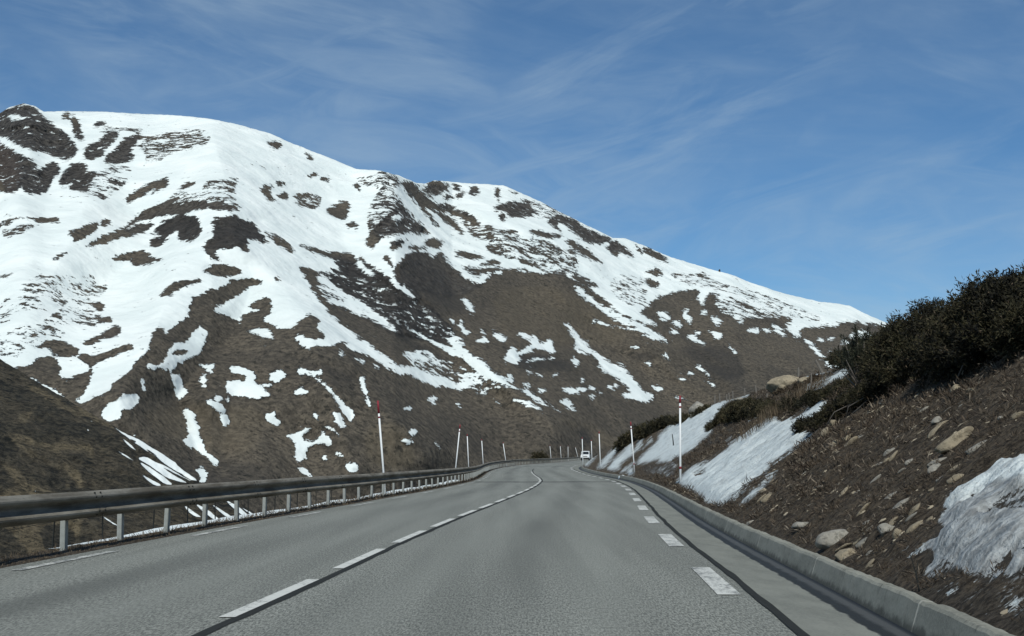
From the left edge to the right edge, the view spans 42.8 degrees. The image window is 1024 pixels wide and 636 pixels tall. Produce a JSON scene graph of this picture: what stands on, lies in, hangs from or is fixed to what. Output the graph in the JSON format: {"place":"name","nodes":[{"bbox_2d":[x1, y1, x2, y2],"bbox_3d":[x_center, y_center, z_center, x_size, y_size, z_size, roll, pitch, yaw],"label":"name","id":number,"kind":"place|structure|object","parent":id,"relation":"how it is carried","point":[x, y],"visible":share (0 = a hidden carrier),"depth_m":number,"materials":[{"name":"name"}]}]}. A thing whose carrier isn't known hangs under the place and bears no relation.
{"place":"outdoors","nodes":[
{"label":"outdoors","id":0,"kind":"place"},
{"bbox_2d":[0,359,251,557],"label":"hillside","id":1,"kind":"structure","parent":0,"point":[51,441],"depth_m":170.68,"materials":[{"name":"brown soil"}]},
{"bbox_2d":[0,459,587,567],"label":"verge","id":2,"kind":"structure","parent":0,"point":[100,545],"depth_m":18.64,"materials":[{"name":"brown plant"}]},
{"bbox_2d":[1,473,427,547],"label":"wire fence","id":3,"kind":"object","parent":2,"relation":"on","point":[187,512],"visible":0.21,"depth_m":23.24,"materials":[{"name":"grey metal"}]},
{"bbox_2d":[50,480,457,548],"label":"snow ridge","id":4,"kind":"structure","parent":2,"relation":"on","point":[197,523],"depth_m":24.25,"materials":[{"name":"white snow"}]},
{"bbox_2d":[0,457,584,550],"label":"guardrail","id":5,"kind":"object","parent":2,"relation":"on","point":[20,510],"visible":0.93,"depth_m":20.67,"materials":[{"name":"metal"}]},
{"bbox_2d":[377,401,385,493],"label":"snow pole","id":6,"kind":"object","parent":2,"relation":"on","point":[378,409],"visible":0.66,"depth_m":42.79,"materials":[{"name":"white paint"}]},
{"bbox_2d":[454,425,460,479],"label":"snow pole","id":7,"kind":"object","parent":2,"relation":"on","point":[457,449],"visible":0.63,"depth_m":73.60,"materials":[{"name":"white paint"}]},
{"bbox_2d":[467,434,468,466],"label":"snow pole","id":8,"kind":"object","parent":2,"relation":"on","point":[467,450],"visible":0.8,"depth_m":104.46,"materials":[{"name":"white paint"}]},
{"bbox_2d":[529,450,549,463],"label":"bush","id":9,"kind":"object","parent":2,"relation":"on","point":[538,455],"visible":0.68,"depth_m":236.25,"materials":[{"name":"plant"}]},
{"bbox_2d":[0,459,809,635],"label":"road","id":10,"kind":"structure","parent":0,"point":[566,548],"depth_m":12.78,"materials":[{"name":"grey asphalt"}]},
{"bbox_2d":[580,451,590,459],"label":"van","id":11,"kind":"object","parent":10,"relation":"on","point":[586,454],"visible":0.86,"depth_m":284.90,"materials":[{"name":"white paint"}]},
{"bbox_2d":[573,464,916,635],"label":"gutter","id":12,"kind":"object","parent":10,"relation":"on","point":[809,606],"visible":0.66,"depth_m":12.18,"materials":[{"name":"concrete"}]},
{"bbox_2d":[0,103,886,513],"bbox_3d":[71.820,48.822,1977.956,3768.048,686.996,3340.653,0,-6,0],"label":"mountain","id":13,"kind":"structure","parent":0,"point":[202,301],"depth_m":1309.38,"materials":[{"name":"white snow"}]},
{"bbox_2d":[0,0,1023,322],"label":"sky","id":14,"kind":"structure","parent":0,"point":[867,156],"materials":[{"name":"blue"}]},
{"bbox_2d":[583,345,1023,635],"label":"roadside bank","id":15,"kind":"structure","parent":0,"point":[979,519],"depth_m":14.63,"materials":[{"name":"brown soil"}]},
{"bbox_2d":[599,432,600,466],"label":"snow pole","id":16,"kind":"object","parent":15,"relation":"on","point":[599,449],"visible":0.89,"depth_m":104.45,"materials":[{"name":"white paint"}]},
{"bbox_2d":[630,422,634,472],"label":"snow pole","id":17,"kind":"object","parent":15,"relation":"on","point":[632,447],"visible":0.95,"depth_m":73.61,"materials":[{"name":"white paint"}]},
{"bbox_2d":[611,413,671,453],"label":"juniper","id":18,"kind":"object","parent":15,"relation":"on","point":[643,430],"visible":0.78,"depth_m":100.92,"materials":[{"name":"green plant"}]},
{"bbox_2d":[664,412,690,426],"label":"juniper","id":19,"kind":"object","parent":15,"relation":"on","point":[674,419],"visible":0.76,"depth_m":88.86,"materials":[{"name":"green plant"}]},
{"bbox_2d":[679,396,681,482],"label":"snow pole","id":20,"kind":"object","parent":15,"relation":"on","point":[680,467],"visible":0.95,"depth_m":42.30,"materials":[{"name":"white paint"}]},
{"bbox_2d":[688,401,702,415],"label":"boulder","id":21,"kind":"object","parent":15,"relation":"on","point":[696,404],"visible":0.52,"depth_m":88.73,"materials":[{"name":"stone"}]},
{"bbox_2d":[688,403,711,418],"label":"juniper","id":22,"kind":"object","parent":15,"relation":"on","point":[698,410],"visible":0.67,"depth_m":83.21,"materials":[{"name":"green plant"}]},
{"bbox_2d":[703,394,789,431],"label":"juniper","id":23,"kind":"object","parent":15,"relation":"on","point":[739,410],"visible":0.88,"depth_m":51.47,"materials":[{"name":"green plant"}]},
{"bbox_2d":[760,492,770,502],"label":"rock","id":24,"kind":"object","parent":15,"relation":"on","point":[765,498],"visible":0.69,"depth_m":21.18,"materials":[{"name":"beige stone"}]},
{"bbox_2d":[714,360,823,403],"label":"fence","id":25,"kind":"object","parent":15,"relation":"on","point":[798,375],"visible":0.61,"depth_m":70.29,"materials":[{"name":"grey wood"}]},
{"bbox_2d":[766,375,798,394],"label":"boulder","id":26,"kind":"object","parent":15,"relation":"on","point":[774,383],"visible":0.52,"depth_m":55.55,"materials":[{"name":"beige stone"}]},
{"bbox_2d":[734,368,833,441],"bbox_3d":[8.352,2.701,40.163,3.006,2.342,1.786,0,-6,0],"label":"dry bush","id":27,"kind":"object","parent":15,"relation":"on","point":[814,384],"visible":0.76,"depth_m":39.89,"materials":[{"name":"brown plant"}]},
{"bbox_2d":[770,370,821,393],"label":"heather","id":28,"kind":"object","parent":15,"relation":"on","point":[795,385],"visible":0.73,"depth_m":49.23,"materials":[{"name":"brown plant"}]},
{"bbox_2d":[581,465,1014,635],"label":"kerb","id":29,"kind":"structure","parent":15,"relation":"on","point":[915,613],"depth_m":10.94,"materials":[{"name":"concrete"}]},
{"bbox_2d":[791,522,807,530],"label":"rock","id":30,"kind":"object","parent":15,"relation":"on","point":[799,524],"visible":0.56,"depth_m":15.79,"materials":[{"name":"stone"}]},
{"bbox_2d":[798,377,808,382],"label":"rock","id":31,"kind":"object","parent":15,"relation":"on","point":[801,379],"visible":0.41,"depth_m":50.38,"materials":[{"name":"beige stone"}]},
{"bbox_2d":[777,375,854,415],"bbox_3d":[7.961,2.042,33.891,1.172,0.948,6.741,0,-6,0],"label":"juniper","id":32,"kind":"object","parent":15,"relation":"on","point":[810,398],"visible":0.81,"depth_m":33.96,"materials":[{"name":"green plant"}]},
{"bbox_2d":[612,347,1023,623],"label":"heath","id":33,"kind":"object","parent":15,"relation":"on","point":[837,446],"visible":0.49,"depth_m":18.59,"materials":[{"name":"brown plant"}]},
{"bbox_2d":[821,427,828,435],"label":"rock","id":34,"kind":"object","parent":15,"relation":"on","point":[823,430],"visible":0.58,"depth_m":24.62,"materials":[{"name":"beige stone"}]},
{"bbox_2d":[815,529,848,549],"bbox_3d":[3.339,2.316,13.609,0.373,0.214,0.263,-15,-8,7],"label":"rock","id":35,"kind":"object","parent":15,"relation":"on","point":[826,540],"visible":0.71,"depth_m":13.52,"materials":[{"name":"stone"}]},
{"bbox_2d":[790,377,895,440],"bbox_3d":[6.774,1.831,26.595,2.156,1.748,4.059,3,-7,-28],"label":"juniper","id":36,"kind":"object","parent":15,"relation":"on","point":[853,397],"visible":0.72,"depth_m":25.90,"materials":[{"name":"green plant"}]},
{"bbox_2d":[834,543,851,552],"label":"rock","id":37,"kind":"object","parent":15,"relation":"on","point":[846,545],"visible":0.84,"depth_m":13.05,"materials":[{"name":"beige stone"}]},
{"bbox_2d":[839,486,848,496],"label":"rock","id":38,"kind":"object","parent":15,"relation":"on","point":[845,490],"visible":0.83,"depth_m":16.15,"materials":[{"name":"beige stone"}]},
{"bbox_2d":[834,548,854,560],"bbox_3d":[3.256,2.312,12.717,0.215,0.128,0.219,-28,-3,-7],"label":"rock","id":39,"kind":"object","parent":15,"relation":"on","point":[839,554],"visible":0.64,"depth_m":12.66,"materials":[{"name":"beige stone"}]},
{"bbox_2d":[822,330,875,371],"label":"juniper","id":40,"kind":"object","parent":15,"relation":"on","point":[833,355],"visible":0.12,"depth_m":43.66,"materials":[{"name":"green plant"}]},
{"bbox_2d":[845,436,857,445],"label":"rock","id":41,"kind":"object","parent":15,"relation":"on","point":[855,438],"visible":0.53,"depth_m":20.30,"materials":[{"name":"beige stone"}]},
{"bbox_2d":[832,323,872,385],"bbox_3d":[7.881,0.850,29.048,1.557,1.617,1.254,-2,-6,16],"label":"dry bush","id":42,"kind":"object","parent":15,"relation":"on","point":[847,362],"visible":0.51,"depth_m":29.07,"materials":[{"name":"green plant"}]},
{"bbox_2d":[855,537,866,547],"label":"rock","id":43,"kind":"object","parent":15,"relation":"on","point":[861,542],"visible":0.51,"depth_m":12.67,"materials":[{"name":"stone"}]},
{"bbox_2d":[855,502,870,517],"bbox_3d":[3.756,2.056,13.982,0.053,0.255,0.141,43,3,29],"label":"rock","id":44,"kind":"object","parent":15,"relation":"on","point":[864,507],"visible":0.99,"depth_m":13.94,"materials":[{"name":"beige stone"}]},
{"bbox_2d":[865,558,874,567],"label":"rock","id":45,"kind":"object","parent":15,"relation":"on","point":[870,562],"visible":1,"depth_m":11.49,"materials":[{"name":"beige stone"}]},
{"bbox_2d":[870,474,880,482],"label":"rock","id":46,"kind":"object","parent":15,"relation":"on","point":[877,477],"visible":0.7,"depth_m":15.35,"materials":[{"name":"stone"}]},
{"bbox_2d":[877,523,894,535],"bbox_3d":[3.559,2.004,12.360,0.182,0.151,0.144,-17,-6,-1],"label":"rock","id":47,"kind":"object","parent":15,"relation":"on","point":[885,527],"visible":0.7,"depth_m":12.33,"materials":[{"name":"stone"}]},
{"bbox_2d":[883,447,894,455],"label":"rock","id":48,"kind":"object","parent":15,"relation":"on","point":[889,450],"visible":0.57,"depth_m":17.14,"materials":[{"name":"stone"}]},
{"bbox_2d":[884,491,896,498],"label":"rock","id":49,"kind":"object","parent":15,"relation":"on","point":[888,497],"visible":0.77,"depth_m":13.87,"materials":[{"name":"stone"}]},
{"bbox_2d":[889,450,897,460],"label":"rock","id":50,"kind":"object","parent":15,"relation":"on","point":[893,455],"visible":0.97,"depth_m":16.44,"materials":[{"name":"beige stone"}]},
{"bbox_2d":[892,528,904,538],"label":"rock","id":51,"kind":"object","parent":15,"relation":"on","point":[896,531],"visible":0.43,"depth_m":11.77,"materials":[{"name":"beige stone"}]},
{"bbox_2d":[892,498,908,508],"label":"rock","id":52,"kind":"object","parent":15,"relation":"on","point":[904,501],"visible":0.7,"depth_m":12.94,"materials":[{"name":"stone"}]},
{"bbox_2d":[905,512,916,521],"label":"rock","id":53,"kind":"object","parent":15,"relation":"on","point":[911,516],"visible":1,"depth_m":12.13,"materials":[{"name":"stone"}]},
{"bbox_2d":[905,520,922,532],"bbox_3d":[3.565,1.871,11.608,0.238,0.070,0.124,-37,-22,7],"label":"rock","id":54,"kind":"object","parent":15,"relation":"on","point":[912,527],"visible":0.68,"depth_m":11.56,"materials":[{"name":"beige stone"}]},
{"bbox_2d":[908,503,919,515],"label":"rock","id":55,"kind":"object","parent":15,"relation":"on","point":[916,507],"visible":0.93,"depth_m":12.24,"materials":[{"name":"beige stone"}]},
{"bbox_2d":[910,555,919,591],"bbox_3d":[2.978,1.895,9.650,0.068,0.292,0.012,0,-6,0],"label":"twig","id":56,"kind":"object","parent":15,"relation":"on","point":[916,573],"visible":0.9,"depth_m":9.65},
{"bbox_2d":[927,463,940,472],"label":"rock","id":57,"kind":"object","parent":15,"relation":"on","point":[933,467],"visible":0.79,"depth_m":13.76,"materials":[{"name":"stone"}]},
{"bbox_2d":[927,424,940,437],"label":"rock","id":58,"kind":"object","parent":15,"relation":"on","point":[932,431],"visible":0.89,"depth_m":16.18,"materials":[{"name":"beige stone"}]},
{"bbox_2d":[931,416,941,423],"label":"rock","id":59,"kind":"object","parent":15,"relation":"on","point":[937,419],"visible":0.92,"depth_m":16.91,"materials":[{"name":"stone"}]},
{"bbox_2d":[927,457,946,466],"bbox_3d":[4.546,1.539,13.956,0.291,0.077,0.138,-19,-9,-19],"label":"rock","id":60,"kind":"object","parent":15,"relation":"on","point":[934,461],"visible":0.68,"depth_m":13.90,"materials":[{"name":"stone"}]},
{"bbox_2d":[852,262,1023,410],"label":"juniper","id":61,"kind":"object","parent":15,"relation":"on","point":[966,328],"visible":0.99,"depth_m":19.90,"materials":[{"name":"green plant"}]},
{"bbox_2d":[934,426,973,453],"bbox_3d":[4.801,1.333,14.152,0.481,0.149,0.174,-37,-11,5],"label":"rock","id":62,"kind":"object","parent":15,"relation":"on","point":[947,444],"visible":0.86,"depth_m":14.10,"materials":[{"name":"beige stone"}]},
{"bbox_2d":[946,473,963,483],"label":"rock","id":63,"kind":"object","parent":15,"relation":"on","point":[955,477],"visible":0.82,"depth_m":12.54,"materials":[{"name":"beige stone"}]},
{"bbox_2d":[950,384,959,391],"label":"rock","id":64,"kind":"object","parent":15,"relation":"on","point":[954,386],"visible":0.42,"depth_m":18.45,"materials":[{"name":"beige stone"}]},
{"bbox_2d":[965,440,986,454],"bbox_3d":[4.865,1.346,13.523,0.348,0.136,0.149,-21,-10,9],"label":"rock","id":65,"kind":"object","parent":15,"relation":"on","point":[973,448],"visible":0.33,"depth_m":13.49,"materials":[{"name":"stone"}]},
{"bbox_2d":[1011,411,1023,419],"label":"rock","id":66,"kind":"object","parent":15,"relation":"on","point":[1015,415],"visible":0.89,"depth_m":13.62,"materials":[{"name":"beige stone"}]}
]}

